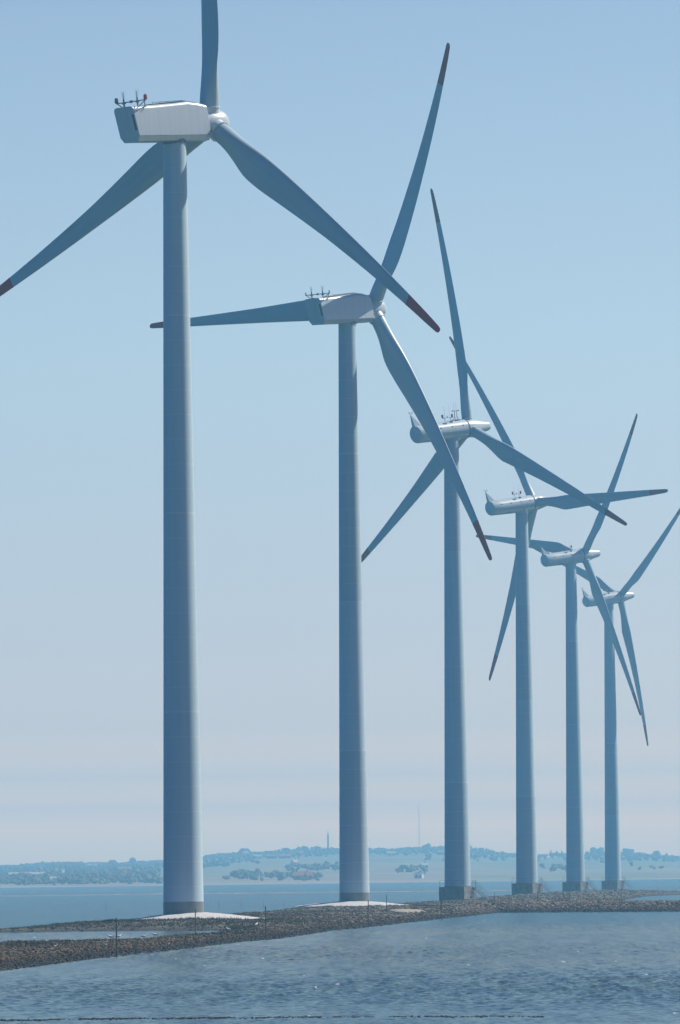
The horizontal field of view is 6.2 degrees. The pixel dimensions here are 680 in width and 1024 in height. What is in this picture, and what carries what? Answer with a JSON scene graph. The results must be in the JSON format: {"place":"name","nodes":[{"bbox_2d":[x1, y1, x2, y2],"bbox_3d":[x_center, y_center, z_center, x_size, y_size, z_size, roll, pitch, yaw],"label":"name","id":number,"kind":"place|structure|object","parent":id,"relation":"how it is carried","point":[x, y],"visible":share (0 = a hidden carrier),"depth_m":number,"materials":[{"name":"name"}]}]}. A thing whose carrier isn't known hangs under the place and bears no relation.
{"place":"outdoors","nodes":[
{"label":"outdoors","id":0,"kind":"place"},
{"bbox_2d":[9,890,511,895],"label":"sandbar","id":1,"kind":"structure","parent":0,"point":[239,893],"depth_m":1753.56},
{"bbox_2d":[0,879,679,1023],"bbox_3d":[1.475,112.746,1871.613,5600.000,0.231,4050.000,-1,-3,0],"label":"sea","id":2,"kind":"structure","parent":0,"point":[587,967],"depth_m":332.50,"materials":[{"name":"liquid"}]},
{"bbox_2d":[115,918,117,956],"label":"stake","id":3,"kind":"object","parent":2,"relation":"on","point":[116,925],"visible":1,"depth_m":392.95,"materials":[{"name":"metal"}]},
{"bbox_2d":[0,1015,543,1020],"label":"reef stones","id":4,"kind":"object","parent":2,"relation":"on","point":[110,1018],"visible":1,"depth_m":220.68,"materials":[{"name":"grey stone"}]},
{"bbox_2d":[0,851,679,886],"bbox_3d":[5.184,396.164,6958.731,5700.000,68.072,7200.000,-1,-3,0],"label":"hills","id":5,"kind":"structure","parent":0,"point":[382,867],"depth_m":4077.98,"materials":[{"name":"green plant"}]},
{"bbox_2d":[8,872,44,874],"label":"barn","id":6,"kind":"structure","parent":5,"relation":"on","point":[36,873],"depth_m":4040.40,"materials":[{"name":"red brick"}]},
{"bbox_2d":[129,857,135,863],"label":"tree","id":7,"kind":"object","parent":5,"relation":"on","point":[132,860],"visible":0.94,"depth_m":6416.67,"materials":[{"name":"green plant"}]},
{"bbox_2d":[238,848,249,853],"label":"tree","id":8,"kind":"object","parent":5,"relation":"on","point":[243,849],"visible":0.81,"depth_m":6418.77,"materials":[{"name":"green plant"}]},
{"bbox_2d":[253,853,261,858],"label":"house","id":9,"kind":"structure","parent":5,"relation":"on","point":[258,856],"depth_m":5681.60,"materials":[{"name":"red brick"}]},
{"bbox_2d":[266,854,277,858],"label":"house","id":10,"kind":"structure","parent":5,"relation":"on","point":[269,856],"depth_m":5620.99,"materials":[{"name":"red brick"}]},
{"bbox_2d":[279,853,290,858],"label":"house","id":11,"kind":"structure","parent":5,"relation":"on","point":[282,856],"depth_m":5537.07,"materials":[{"name":"red brick"}]},
{"bbox_2d":[291,858,297,867],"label":"house","id":12,"kind":"structure","parent":5,"relation":"on","point":[294,861],"depth_m":4112.76,"materials":[{"name":"white brick"}]},
{"bbox_2d":[293,870,313,879],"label":"house","id":13,"kind":"structure","parent":5,"relation":"on","point":[297,875],"depth_m":3511.89,"materials":[{"name":"red brick"}]},
{"bbox_2d":[0,845,679,884],"bbox_3d":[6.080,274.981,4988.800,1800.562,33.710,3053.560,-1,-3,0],"label":"woodland","id":14,"kind":"object","parent":5,"relation":"on","point":[85,873],"visible":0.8,"depth_m":4675.24,"materials":[{"name":"green plant"}]},
{"bbox_2d":[386,851,395,855],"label":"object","id":15,"kind":"structure","parent":5,"relation":"on","point":[391,853],"depth_m":5633.45,"materials":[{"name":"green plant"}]},
{"bbox_2d":[414,870,424,877],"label":"house","id":16,"kind":"structure","parent":5,"relation":"on","point":[420,874],"depth_m":3512.79,"materials":[{"name":"white brick"}]},
{"bbox_2d":[419,861,427,868],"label":"house","id":17,"kind":"structure","parent":5,"relation":"on","point":[424,864],"depth_m":4076.41,"materials":[{"name":"white brick"}]},
{"bbox_2d":[422,843,430,848],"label":"tree","id":18,"kind":"object","parent":5,"relation":"on","point":[427,846],"visible":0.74,"depth_m":6419.02,"materials":[{"name":"green plant"}]},
{"bbox_2d":[436,849,444,854],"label":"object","id":19,"kind":"structure","parent":5,"relation":"on","point":[440,852],"depth_m":5644.88,"materials":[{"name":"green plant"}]},
{"bbox_2d":[590,847,596,852],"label":"tree","id":20,"kind":"object","parent":5,"relation":"on","point":[593,849],"visible":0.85,"depth_m":6419.00,"materials":[{"name":"green plant"}]},
{"bbox_2d":[597,847,604,853],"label":"tree","id":21,"kind":"object","parent":5,"relation":"on","point":[600,850],"visible":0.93,"depth_m":6417.92,"materials":[{"name":"green plant"}]},
{"bbox_2d":[621,848,633,855],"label":"tree","id":22,"kind":"object","parent":5,"relation":"on","point":[630,852],"visible":0.89,"depth_m":6417.09,"materials":[{"name":"green plant"}]},
{"bbox_2d":[653,851,660,856],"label":"tree","id":23,"kind":"object","parent":5,"relation":"on","point":[656,853],"visible":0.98,"depth_m":6417.63,"materials":[{"name":"green plant"}]},
{"bbox_2d":[0,890,679,965],"bbox_3d":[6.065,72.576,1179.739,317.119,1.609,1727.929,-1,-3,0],"label":"spit","id":24,"kind":"structure","parent":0,"point":[149,928],"depth_m":602.62,"materials":[{"name":"stone"}]},
{"bbox_2d":[126,912,258,919],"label":"gravel mound","id":25,"kind":"object","parent":24,"relation":"on","point":[198,914],"visible":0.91,"depth_m":615.66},
{"bbox_2d":[0,0,439,914],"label":"wind turbine","id":26,"kind":"object","parent":25,"relation":"on","point":[176,132],"visible":1,"depth_m":620.78,"materials":[{"name":"paint"}]},
{"bbox_2d":[265,906,265,935],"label":"stake","id":27,"kind":"object","parent":24,"relation":"on","point":[265,920],"visible":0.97,"depth_m":492.62,"materials":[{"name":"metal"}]},
{"bbox_2d":[0,889,678,970],"bbox_3d":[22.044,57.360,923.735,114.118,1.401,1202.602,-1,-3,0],"label":"shore stones","id":28,"kind":"object","parent":24,"relation":"on","point":[8,960],"visible":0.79,"depth_m":545.36,"materials":[{"name":"grey stone"}]},
{"bbox_2d":[0,889,679,947],"bbox_3d":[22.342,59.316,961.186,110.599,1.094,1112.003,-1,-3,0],"label":"salt grass","id":29,"kind":"structure","parent":24,"relation":"on","point":[249,926],"depth_m":595.87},
{"bbox_2d":[291,901,403,906],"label":"gravel mound","id":30,"kind":"object","parent":24,"relation":"on","point":[353,903],"visible":0.95,"depth_m":822.79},
{"bbox_2d":[150,43,491,900],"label":"wind turbine","id":31,"kind":"object","parent":30,"relation":"on","point":[346,313],"visible":0.98,"depth_m":829.32,"materials":[{"name":"paint"}]},
{"bbox_2d":[390,909,422,912],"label":"sand patch","id":32,"kind":"object","parent":24,"relation":"on","point":[406,910],"visible":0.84,"depth_m":728.98,"materials":[{"name":"white sand"}]},
{"bbox_2d":[361,189,626,900],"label":"wind turbine","id":33,"kind":"object","parent":24,"relation":"on","point":[456,433],"visible":0.96,"depth_m":1068.42,"materials":[{"name":"paint"}]},
{"bbox_2d":[449,336,667,894],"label":"wind turbine","id":34,"kind":"object","parent":24,"relation":"on","point":[524,509],"visible":0.94,"depth_m":1283.21,"materials":[{"name":"paint"}]},
{"bbox_2d":[476,414,640,890],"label":"wind turbine","id":35,"kind":"object","parent":24,"relation":"on","point":[568,557],"visible":0.96,"depth_m":1490.16,"materials":[{"name":"paint"}]},
{"bbox_2d":[450,900,679,915],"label":"riprap stones","id":36,"kind":"object","parent":24,"relation":"on","point":[544,906],"visible":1,"depth_m":768.73,"materials":[{"name":"grey stone"}]},
{"bbox_2d":[535,508,679,888],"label":"wind turbine","id":37,"kind":"object","parent":24,"relation":"on","point":[612,596],"visible":0.88,"depth_m":1710.73,"materials":[{"name":"paint"}]},
{"bbox_2d":[0,878,679,887],"bbox_3d":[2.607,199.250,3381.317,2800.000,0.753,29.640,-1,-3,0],"label":"beach","id":38,"kind":"structure","parent":0,"point":[309,883],"depth_m":3381.85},
{"bbox_2d":[0,0,679,864],"label":"sky","id":39,"kind":"structure","parent":0,"point":[552,170],"materials":[{"name":"blue"}]}
]}

